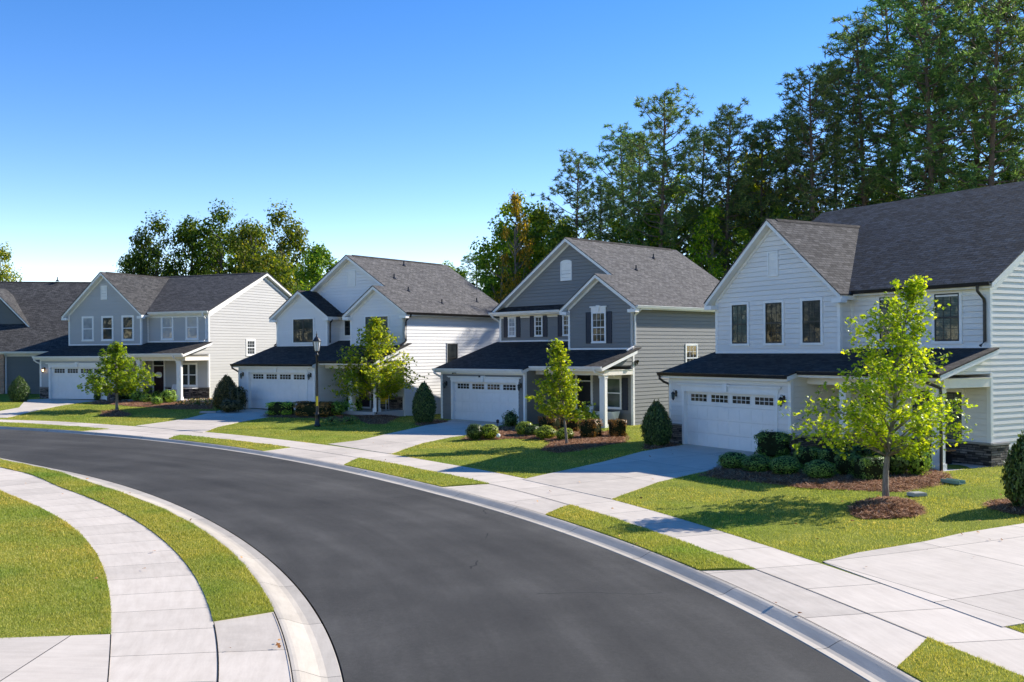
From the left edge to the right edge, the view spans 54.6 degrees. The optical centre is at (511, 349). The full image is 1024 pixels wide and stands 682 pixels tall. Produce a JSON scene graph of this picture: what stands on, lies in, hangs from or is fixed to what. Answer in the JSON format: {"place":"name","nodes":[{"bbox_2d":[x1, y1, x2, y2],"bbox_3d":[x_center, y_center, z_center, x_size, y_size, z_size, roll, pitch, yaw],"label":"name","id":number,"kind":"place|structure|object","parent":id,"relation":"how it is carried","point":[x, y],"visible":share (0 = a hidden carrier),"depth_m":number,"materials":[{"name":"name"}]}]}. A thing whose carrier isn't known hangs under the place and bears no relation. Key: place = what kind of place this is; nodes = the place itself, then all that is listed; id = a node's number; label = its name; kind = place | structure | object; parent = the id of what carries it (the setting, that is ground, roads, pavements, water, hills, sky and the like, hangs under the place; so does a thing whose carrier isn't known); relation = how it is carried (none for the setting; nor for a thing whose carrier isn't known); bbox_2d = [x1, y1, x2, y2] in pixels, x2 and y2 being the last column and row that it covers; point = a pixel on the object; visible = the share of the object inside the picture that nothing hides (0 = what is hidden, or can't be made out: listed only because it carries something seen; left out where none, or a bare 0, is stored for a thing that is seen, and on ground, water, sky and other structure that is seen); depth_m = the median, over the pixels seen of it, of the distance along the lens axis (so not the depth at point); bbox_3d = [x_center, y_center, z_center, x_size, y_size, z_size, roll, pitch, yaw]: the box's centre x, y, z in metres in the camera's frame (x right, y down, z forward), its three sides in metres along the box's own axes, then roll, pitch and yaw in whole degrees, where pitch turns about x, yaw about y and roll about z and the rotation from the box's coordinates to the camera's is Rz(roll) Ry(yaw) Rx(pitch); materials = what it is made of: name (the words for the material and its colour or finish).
{"place":"outdoors","nodes":[
{"label":"outdoors","id":0,"kind":"place"},
{"bbox_2d":[0,399,94,417],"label":"driveway","id":1,"kind":"structure","parent":0,"point":[29,405],"depth_m":60.32,"materials":[{"name":"concrete"}]},
{"bbox_2d":[0,634,109,681],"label":"driveway","id":2,"kind":"structure","parent":0,"point":[77,658],"depth_m":12.63,"materials":[{"name":"concrete"}]},
{"bbox_2d":[0,495,109,637],"bbox_3d":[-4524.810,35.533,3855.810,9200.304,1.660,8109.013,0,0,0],"label":"lawn","id":3,"kind":"structure","parent":0,"point":[33,630],"depth_m":16.30,"materials":[{"name":"plant"}]},
{"bbox_2d":[0,467,216,681],"bbox_3d":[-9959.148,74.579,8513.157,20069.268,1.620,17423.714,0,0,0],"label":"sidewalk","id":4,"kind":"structure","parent":0,"point":[162,629],"depth_m":15.97,"materials":[{"name":"concrete"}]},
{"bbox_2d":[3,458,338,681],"bbox_3d":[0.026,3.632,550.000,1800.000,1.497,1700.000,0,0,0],"label":"ground","id":5,"kind":"structure","parent":0,"point":[254,548],"depth_m":19.86,"materials":[{"name":"grey concrete"}]},
{"bbox_2d":[0,461,273,624],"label":"grass verge","id":6,"kind":"object","parent":5,"relation":"on","point":[246,614],"depth_m":17.23,"materials":[{"name":"plant"}]},
{"bbox_2d":[872,0,1014,198],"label":"pine tree","id":7,"kind":"object","parent":5,"relation":"on","point":[915,185],"visible":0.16,"depth_m":96.61,"materials":[{"name":"green plant"}]},
{"bbox_2d":[897,0,1023,192],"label":"pine tree","id":8,"kind":"object","parent":5,"relation":"on","point":[977,160],"visible":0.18,"depth_m":95.12,"materials":[{"name":"green plant"}]},
{"bbox_2d":[897,638,1023,681],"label":"grass verge","id":9,"kind":"object","parent":5,"relation":"on","point":[1016,678],"depth_m":12.12,"materials":[{"name":"plant"}]},
{"bbox_2d":[964,1,1023,184],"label":"pine tree","id":10,"kind":"object","parent":5,"relation":"on","point":[1009,16],"visible":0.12,"depth_m":93.17,"materials":[{"name":"green plant"}]},
{"bbox_2d":[137,408,267,432],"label":"driveway","id":11,"kind":"structure","parent":0,"point":[202,423],"depth_m":51.69,"materials":[{"name":"concrete"}]},
{"bbox_2d":[214,612,291,681],"bbox_3d":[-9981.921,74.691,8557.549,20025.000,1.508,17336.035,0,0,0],"label":"apron","id":12,"kind":"object","parent":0,"point":[254,653],"visible":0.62,"depth_m":13.10,"materials":[{"name":"concrete"}]},
{"bbox_2d":[330,419,504,453],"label":"driveway","id":13,"kind":"structure","parent":0,"point":[393,442],"depth_m":44.27,"materials":[{"name":"concrete"}]},
{"bbox_2d":[0,429,867,681],"bbox_3d":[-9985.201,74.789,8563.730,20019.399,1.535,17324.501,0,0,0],"label":"road","id":14,"kind":"structure","parent":0,"point":[393,582],"depth_m":17.14,"materials":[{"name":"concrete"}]},
{"bbox_2d":[0,458,343,681],"bbox_3d":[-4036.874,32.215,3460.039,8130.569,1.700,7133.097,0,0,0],"label":"curb","id":15,"kind":"structure","parent":14,"relation":"on","point":[313,656],"depth_m":15.67,"materials":[{"name":"concrete"}]},
{"bbox_2d":[0,426,920,681],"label":"curb","id":16,"kind":"structure","parent":14,"relation":"on","point":[863,664],"depth_m":17.98,"materials":[{"name":"concrete"}]},
{"bbox_2d":[86,429,926,667],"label":"apron","id":17,"kind":"object","parent":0,"point":[894,645],"visible":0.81,"depth_m":15.67,"materials":[{"name":"concrete"}]},
{"bbox_2d":[345,458,488,486],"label":"grass verge","id":18,"kind":"object","parent":17,"relation":"on","point":[442,480],"depth_m":31.33,"materials":[{"name":"plant"}]},
{"bbox_2d":[545,505,755,570],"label":"grass verge","id":19,"kind":"object","parent":17,"relation":"on","point":[710,568],"depth_m":20.39,"materials":[{"name":"plant"}]},
{"bbox_2d":[0,394,1023,681],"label":"lawn","id":20,"kind":"structure","parent":0,"point":[791,531],"depth_m":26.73,"materials":[{"name":"plant"}]},
{"bbox_2d":[0,241,22,280],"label":"broadleaf tree","id":21,"kind":"object","parent":20,"relation":"on","point":[4,276],"visible":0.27,"depth_m":104.91,"materials":[{"name":"green plant"}]},
{"bbox_2d":[7,375,30,401],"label":"cone shrub","id":22,"kind":"object","parent":20,"relation":"on","point":[18,389],"visible":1,"depth_m":63.29,"materials":[{"name":"green plant"}]},
{"bbox_2d":[0,277,89,393],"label":"house","id":23,"kind":"structure","parent":20,"relation":"on","point":[32,323],"depth_m":75.71,"materials":[{"name":"grey"}]},
{"bbox_2d":[99,411,129,416],"bbox_3d":[-22.154,3.551,55.320,1.613,0.238,4.048,0,0,-24],"label":"mulch bed","id":24,"kind":"object","parent":20,"relation":"on","point":[120,414],"visible":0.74,"depth_m":54.22,"materials":[{"name":"brown wood"}]},
{"bbox_2d":[77,341,160,410],"bbox_3d":[-22.726,1.481,56.915,4.503,4.136,4.437,0,0,0],"label":"oak sapling","id":25,"kind":"object","parent":24,"relation":"on","point":[125,384],"visible":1,"depth_m":56.63,"materials":[{"name":"green plant"}]},
{"bbox_2d":[116,248,156,275],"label":"oak tree","id":26,"kind":"object","parent":20,"relation":"on","point":[130,263],"visible":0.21,"depth_m":103.63,"materials":[{"name":"green plant"}]},
{"bbox_2d":[116,210,196,276],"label":"oak tree","id":27,"kind":"object","parent":20,"relation":"on","point":[155,252],"visible":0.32,"depth_m":105.55,"materials":[{"name":"green plant"}]},
{"bbox_2d":[32,272,292,401],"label":"house","id":28,"kind":"structure","parent":20,"relation":"on","point":[201,333],"depth_m":68.23,"materials":[{"name":"grey"}]},
{"bbox_2d":[52,368,105,398],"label":"garage door","id":29,"kind":"structure","parent":28,"relation":"in","point":[65,381],"depth_m":67.04,"materials":[{"name":"paint"}]},
{"bbox_2d":[183,363,197,386],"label":"window","id":30,"kind":"structure","parent":28,"relation":"in","point":[190,370],"depth_m":66.91,"materials":[{"name":"white glass"}]},
{"bbox_2d":[149,214,229,275],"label":"oak tree","id":31,"kind":"object","parent":20,"relation":"on","point":[186,235],"visible":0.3,"depth_m":108.63,"materials":[{"name":"green plant"}]},
{"bbox_2d":[157,198,286,277],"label":"oak tree","id":32,"kind":"object","parent":20,"relation":"on","point":[210,244],"visible":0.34,"depth_m":107.58,"materials":[{"name":"green plant"}]},
{"bbox_2d":[214,374,236,408],"bbox_3d":[-16.965,2.475,58.955,1.576,2.114,1.568,0,0,23],"label":"cone shrub","id":33,"kind":"object","parent":20,"relation":"on","point":[224,384],"visible":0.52,"depth_m":58.50,"materials":[{"name":"green plant"}]},
{"bbox_2d":[200,215,301,293],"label":"oak tree","id":34,"kind":"object","parent":20,"relation":"on","point":[254,232],"visible":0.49,"depth_m":102.58,"materials":[{"name":"green plant"}]},
{"bbox_2d":[220,198,322,289],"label":"oak tree","id":35,"kind":"object","parent":20,"relation":"on","point":[295,239],"visible":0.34,"depth_m":110.56,"materials":[{"name":"green plant"}]},
{"bbox_2d":[290,240,339,293],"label":"broadleaf tree","id":36,"kind":"object","parent":20,"relation":"on","point":[317,256],"visible":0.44,"depth_m":90.81,"materials":[{"name":"green plant"}]},
{"bbox_2d":[264,410,394,423],"bbox_3d":[-10.020,3.660,56.036,7.367,0.364,11.040,0,0,0],"label":"mulch bed","id":37,"kind":"object","parent":20,"relation":"on","point":[339,417],"visible":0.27,"depth_m":53.56,"materials":[{"name":"brown wood"}]},
{"bbox_2d":[293,401,335,416],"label":"clipped shrub","id":38,"kind":"object","parent":37,"relation":"on","point":[306,408],"visible":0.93,"depth_m":53.93,"materials":[{"name":"green plant"}]},
{"bbox_2d":[324,316,429,400],"bbox_3d":[-7.465,0.943,55.119,5.957,5.613,5.524,0,0,43],"label":"oak sapling","id":39,"kind":"object","parent":37,"relation":"on","point":[389,385],"visible":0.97,"depth_m":54.28,"materials":[{"name":"green plant"}]},
{"bbox_2d":[230,255,499,415],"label":"house","id":40,"kind":"structure","parent":20,"relation":"on","point":[434,315],"depth_m":59.17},
{"bbox_2d":[251,373,304,409],"bbox_3d":[-13.618,2.405,57.954,4.880,2.130,0.098,0,0,35],"label":"garage door","id":41,"kind":"structure","parent":40,"relation":"in","point":[266,388],"depth_m":58.03,"materials":[{"name":"paint"}]},
{"bbox_2d":[292,317,314,343],"bbox_3d":[-12.796,-1.171,60.803,1.960,1.591,0.072,0,0,35],"label":"window","id":42,"kind":"structure","parent":40,"relation":"in","point":[302,328],"depth_m":60.78,"materials":[{"name":"glass"}]},
{"bbox_2d":[416,420,447,425],"bbox_3d":[-4.139,3.785,51.547,1.681,0.121,3.825,0,0,0],"label":"mulch bed","id":43,"kind":"object","parent":20,"relation":"on","point":[432,423],"visible":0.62,"depth_m":50.88,"materials":[{"name":"brown wood"}]},
{"bbox_2d":[412,380,436,422],"bbox_3d":[-4.541,2.700,51.228,1.338,2.249,1.317,0,0,-17],"label":"cone shrub","id":44,"kind":"object","parent":43,"relation":"on","point":[424,406],"visible":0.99,"depth_m":50.85,"materials":[{"name":"green plant"}]},
{"bbox_2d":[471,250,511,301],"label":"broadleaf tree","id":45,"kind":"object","parent":20,"relation":"on","point":[481,275],"visible":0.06,"depth_m":94.88,"materials":[{"name":"green plant"}]},
{"bbox_2d":[474,221,526,303],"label":"broadleaf tree","id":46,"kind":"object","parent":20,"relation":"on","point":[491,279],"visible":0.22,"depth_m":91.67,"materials":[{"name":"green plant"}]},
{"bbox_2d":[470,191,550,298],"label":"broadleaf tree","id":47,"kind":"object","parent":20,"relation":"on","point":[492,250],"visible":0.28,"depth_m":95.30,"materials":[{"name":"green plant"}]},
{"bbox_2d":[492,192,533,302],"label":"broadleaf tree","id":48,"kind":"object","parent":20,"relation":"on","point":[515,199],"visible":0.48,"depth_m":89.83,"materials":[{"name":"green plant"}]},
{"bbox_2d":[491,200,579,275],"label":"broadleaf tree","id":49,"kind":"object","parent":20,"relation":"on","point":[543,214],"visible":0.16,"depth_m":97.35,"materials":[{"name":"green plant"}]},
{"bbox_2d":[464,427,625,452],"bbox_3d":[1.397,3.814,43.095,7.066,0.213,11.422,0,0,0],"label":"mulch bed","id":50,"kind":"object","parent":20,"relation":"on","point":[558,446],"visible":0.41,"depth_m":41.17,"materials":[{"name":"brown wood"}]},
{"bbox_2d":[525,338,595,443],"bbox_3d":[1.966,1.697,39.677,2.560,4.350,2.503,0,0,-13],"label":"oak sapling","id":51,"kind":"object","parent":50,"relation":"on","point":[563,408],"visible":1,"depth_m":39.46,"materials":[{"name":"green plant"}]},
{"bbox_2d":[579,419,603,437],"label":"clipped shrub","id":52,"kind":"object","parent":50,"relation":"on","point":[590,428],"visible":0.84,"depth_m":42.06,"materials":[{"name":"green plant"}]},
{"bbox_2d":[86,400,1023,518],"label":"pine straw","id":53,"kind":"object","parent":20,"relation":"on","point":[891,501],"visible":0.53,"depth_m":28.30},
{"bbox_2d":[526,215,584,274],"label":"broadleaf tree","id":54,"kind":"object","parent":20,"relation":"on","point":[561,230],"visible":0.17,"depth_m":89.46,"materials":[{"name":"green plant"}]},
{"bbox_2d":[526,147,616,243],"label":"pine tree","id":55,"kind":"object","parent":20,"relation":"on","point":[577,195],"visible":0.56,"depth_m":95.43,"materials":[{"name":"green plant"}]},
{"bbox_2d":[432,237,718,427],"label":"house","id":56,"kind":"structure","parent":20,"relation":"on","point":[624,322],"depth_m":52.30,"materials":[{"name":"wood"}]},
{"bbox_2d":[455,382,516,421],"bbox_3d":[-1.363,2.788,52.598,4.880,2.130,0.098,0,0,44],"label":"garage door","id":57,"kind":"structure","parent":56,"relation":"in","point":[475,401],"depth_m":52.66,"materials":[{"name":"paint"}]},
{"bbox_2d":[589,305,606,342],"bbox_3d":[4.416,-1.307,50.794,1.080,1.944,0.140,0,0,44],"label":"window","id":58,"kind":"structure","parent":56,"relation":"in","point":[598,312],"depth_m":50.79,"materials":[{"name":"white paint"}]},
{"bbox_2d":[607,375,621,409],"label":"window","id":59,"kind":"structure","parent":56,"relation":"in","point":[614,382],"depth_m":50.11,"materials":[{"name":"grey glass"}]},
{"bbox_2d":[570,174,622,241],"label":"pine tree","id":60,"kind":"object","parent":20,"relation":"on","point":[599,189],"visible":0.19,"depth_m":102.85,"materials":[{"name":"green plant"}]},
{"bbox_2d":[573,122,660,241],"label":"pine tree","id":61,"kind":"object","parent":20,"relation":"on","point":[618,140],"visible":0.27,"depth_m":103.62,"materials":[{"name":"green plant"}]},
{"bbox_2d":[596,130,684,245],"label":"pine tree","id":62,"kind":"object","parent":20,"relation":"on","point":[631,156],"visible":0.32,"depth_m":96.91,"materials":[{"name":"green plant"}]},
{"bbox_2d":[626,199,687,248],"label":"broadleaf tree","id":63,"kind":"object","parent":20,"relation":"on","point":[648,228],"visible":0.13,"depth_m":95.21,"materials":[{"name":"green plant"}]},
{"bbox_2d":[603,82,718,260],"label":"pine tree","id":64,"kind":"object","parent":20,"relation":"on","point":[665,163],"visible":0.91,"depth_m":88.91,"materials":[{"name":"green plant"}]},
{"bbox_2d":[644,443,678,448],"bbox_3d":[5.699,3.772,39.054,2.526,0.110,1.456,0,0,-42],"label":"mulch bed","id":65,"kind":"object","parent":20,"relation":"on","point":[656,447],"visible":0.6,"depth_m":38.47,"materials":[{"name":"brown wood"}]},
{"bbox_2d":[640,399,672,445],"bbox_3d":[5.690,2.856,39.030,1.311,1.897,1.306,0,0,25],"label":"cone shrub","id":66,"kind":"object","parent":65,"relation":"on","point":[656,426],"visible":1,"depth_m":38.65,"materials":[{"name":"green plant"}]},
{"bbox_2d":[667,123,751,271],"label":"pine tree","id":67,"kind":"object","parent":20,"relation":"on","point":[699,152],"visible":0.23,"depth_m":96.88,"materials":[{"name":"green plant"}]},
{"bbox_2d":[687,205,735,278],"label":"broadleaf tree","id":68,"kind":"object","parent":20,"relation":"on","point":[711,215],"visible":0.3,"depth_m":87.35,"materials":[{"name":"green plant"}]},
{"bbox_2d":[682,172,782,278],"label":"broadleaf tree","id":69,"kind":"object","parent":20,"relation":"on","point":[732,193],"visible":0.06,"depth_m":96.78,"materials":[{"name":"green plant"}]},
{"bbox_2d":[680,97,785,280],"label":"pine tree","id":70,"kind":"object","parent":20,"relation":"on","point":[729,121],"visible":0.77,"depth_m":91.30,"materials":[{"name":"green plant"}]},
{"bbox_2d":[712,119,804,267],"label":"pine tree","id":71,"kind":"object","parent":20,"relation":"on","point":[762,169],"visible":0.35,"depth_m":92.79,"materials":[{"name":"green plant"}]},
{"bbox_2d":[734,96,832,247],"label":"pine tree","id":72,"kind":"object","parent":20,"relation":"on","point":[805,146],"visible":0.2,"depth_m":94.73,"materials":[{"name":"green plant"}]},
{"bbox_2d":[753,61,882,221],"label":"pine tree","id":73,"kind":"object","parent":20,"relation":"on","point":[822,106],"visible":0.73,"depth_m":89.08,"materials":[{"name":"green plant"}]},
{"bbox_2d":[708,468,940,491],"bbox_3d":[9.866,3.755,30.995,6.755,0.216,8.185,0,0,25],"label":"mulch bed","id":74,"kind":"object","parent":20,"relation":"on","point":[811,480],"visible":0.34,"depth_m":28.12,"materials":[{"name":"brown wood"}]},
{"bbox_2d":[716,451,747,469],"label":"round shrub","id":75,"kind":"object","parent":74,"relation":"on","point":[729,460],"visible":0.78,"depth_m":31.11,"materials":[{"name":"green plant"}]},
{"bbox_2d":[741,454,771,471],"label":"round shrub","id":76,"kind":"object","parent":74,"relation":"on","point":[757,462],"visible":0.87,"depth_m":30.26,"materials":[{"name":"green plant"}]},
{"bbox_2d":[754,429,790,457],"bbox_3d":[9.190,3.281,34.835,1.283,0.959,1.312,0,0,24],"label":"clipped shrub","id":77,"kind":"object","parent":74,"relation":"on","point":[771,444],"visible":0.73,"depth_m":34.37,"materials":[{"name":"green plant"}]},
{"bbox_2d":[767,455,802,474],"bbox_3d":[8.231,3.492,29.857,0.998,0.639,0.998,0,0,44],"label":"round shrub","id":78,"kind":"object","parent":74,"relation":"on","point":[784,464],"visible":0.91,"depth_m":29.57,"materials":[{"name":"green plant"}]},
{"bbox_2d":[802,459,837,478],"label":"round shrub","id":79,"kind":"object","parent":74,"relation":"on","point":[816,468],"visible":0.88,"depth_m":28.49,"materials":[{"name":"green plant"}]},
{"bbox_2d":[850,454,883,479],"bbox_3d":[10.195,3.399,28.359,0.848,0.773,0.886,0,0,-12],"label":"clipped shrub","id":80,"kind":"object","parent":74,"relation":"on","point":[866,467],"visible":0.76,"depth_m":28.07,"materials":[{"name":"green plant"}]},
{"bbox_2d":[876,439,910,475],"bbox_3d":[11.239,3.190,29.237,1.159,1.126,1.127,0,0,-19],"label":"shrub","id":81,"kind":"object","parent":74,"relation":"on","point":[897,464],"visible":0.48,"depth_m":28.84,"materials":[{"name":"green plant"}]},
{"bbox_2d":[904,443,934,474],"bbox_3d":[11.877,3.239,29.069,0.928,1.026,0.894,0,0,45],"label":"shrub","id":82,"kind":"object","parent":74,"relation":"on","point":[918,466],"visible":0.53,"depth_m":28.83,"materials":[{"name":"green plant"}]},
{"bbox_2d":[656,181,1023,470],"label":"house","id":83,"kind":"structure","parent":20,"relation":"on","point":[785,299],"depth_m":35.94,"materials":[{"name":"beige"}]},
{"bbox_2d":[687,391,774,451],"bbox_3d":[8.231,2.693,37.299,0.098,2.130,4.880,0,0,-31],"label":"garage door","id":84,"kind":"structure","parent":83,"relation":"in","point":[719,420],"depth_m":37.37,"materials":[{"name":"paint"}]},
{"bbox_2d":[730,302,749,345],"bbox_3d":[9.214,-1.039,40.146,0.072,1.760,1.110,0,0,-31],"label":"window","id":85,"kind":"structure","parent":83,"relation":"in","point":[739,311],"depth_m":40.15,"materials":[{"name":"glass"}]},
{"bbox_2d":[763,300,784,345],"bbox_3d":[10.169,-1.046,38.524,0.072,1.760,1.110,0,0,-31],"label":"window","id":86,"kind":"structure","parent":83,"relation":"in","point":[773,310],"depth_m":38.54,"materials":[{"name":"glass"}]},
{"bbox_2d":[800,297,823,344],"bbox_3d":[11.139,-1.053,36.877,0.072,1.760,1.110,0,0,-31],"label":"window","id":87,"kind":"structure","parent":83,"relation":"in","point":[811,309],"depth_m":36.88,"materials":[{"name":"glass"}]},
{"bbox_2d":[877,293,904,343],"bbox_3d":[13.201,-1.068,34.566,0.072,1.760,1.170,0,0,-31],"label":"window","id":88,"kind":"structure","parent":83,"relation":"in","point":[884,309],"depth_m":34.80,"materials":[{"name":"glass"}]},
{"bbox_2d":[931,289,963,343],"bbox_3d":[14.322,-1.076,32.667,0.072,1.760,1.160,0,0,-31],"label":"window","id":89,"kind":"structure","parent":83,"relation":"in","point":[947,327],"depth_m":32.62,"materials":[{"name":"glass"}]},
{"bbox_2d":[945,389,965,440],"bbox_3d":[14.393,2.159,32.583,0.072,1.750,1.110,0,0,-31],"label":"window","id":90,"kind":"structure","parent":83,"relation":"in","point":[950,393],"depth_m":32.39,"materials":[{"name":"white paint"}]},
{"bbox_2d":[782,51,904,214],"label":"pine tree","id":91,"kind":"object","parent":20,"relation":"on","point":[840,95],"visible":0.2,"depth_m":96.79,"materials":[{"name":"green plant"}]},
{"bbox_2d":[792,8,926,211],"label":"pine tree","id":92,"kind":"object","parent":20,"relation":"on","point":[854,40],"visible":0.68,"depth_m":91.11,"materials":[{"name":"green plant"}]},
{"bbox_2d":[852,500,919,518],"bbox_3d":[9.046,3.781,23.906,1.561,0.220,3.113,0,0,23],"label":"mulch bed","id":93,"kind":"object","parent":20,"relation":"on","point":[875,516],"visible":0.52,"depth_m":23.06,"materials":[{"name":"brown wood"}]},
{"bbox_2d":[777,274,977,496],"bbox_3d":[9.360,0.962,25.554,4.782,5.743,4.107,0,0,32],"label":"oak sapling","id":94,"kind":"object","parent":93,"relation":"on","point":[899,338],"visible":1,"depth_m":25.02,"materials":[{"name":"green plant"}]},
{"bbox_2d":[811,0,970,206],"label":"pine tree","id":95,"kind":"object","parent":20,"relation":"on","point":[884,9],"visible":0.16,"depth_m":99.64,"materials":[{"name":"green plant"}]},
{"bbox_2d":[854,0,1021,199],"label":"pine tree","id":96,"kind":"object","parent":20,"relation":"on","point":[908,7],"visible":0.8,"depth_m":85.05,"materials":[{"name":"green plant"}]},
{"bbox_2d":[908,0,1023,190],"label":"pine tree","id":97,"kind":"object","parent":20,"relation":"on","point":[995,23],"visible":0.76,"depth_m":83.42,"materials":[{"name":"green plant"}]},
{"bbox_2d":[988,499,1023,515],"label":"mulch bed","id":98,"kind":"object","parent":20,"relation":"on","point":[1013,513],"visible":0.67,"depth_m":23.24,"materials":[{"name":"brown wood"}]},
{"bbox_2d":[1000,430,1023,506],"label":"cone shrub","id":99,"kind":"object","parent":98,"relation":"on","point":[1012,479],"visible":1,"depth_m":23.31,"materials":[{"name":"green plant"}]},
{"bbox_2d":[0,420,1023,675],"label":"sidewalk","id":100,"kind":"structure","parent":0,"point":[964,632],"depth_m":18.13,"materials":[{"name":"concrete"}]},
{"bbox_2d":[107,447,1022,681],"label":"pavement joint","id":101,"kind":"object","parent":100,"relation":"on","point":[521,507],"visible":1,"depth_m":13.68,"materials":[{"name":"grey concrete"}]},
{"bbox_2d":[0,0,1023,288],"label":"sky","id":102,"kind":"structure","parent":0,"point":[393,129],"materials":[{"name":"blue"}]},
{"bbox_2d":[523,444,757,498],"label":"driveway","id":103,"kind":"structure","parent":0,"point":[613,478],"depth_m":31.77,"materials":[{"name":"concrete"}]},
{"bbox_2d":[822,523,1023,626],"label":"driveway","id":104,"kind":"structure","parent":0,"point":[978,575],"depth_m":17.49,"materials":[{"name":"concrete"}]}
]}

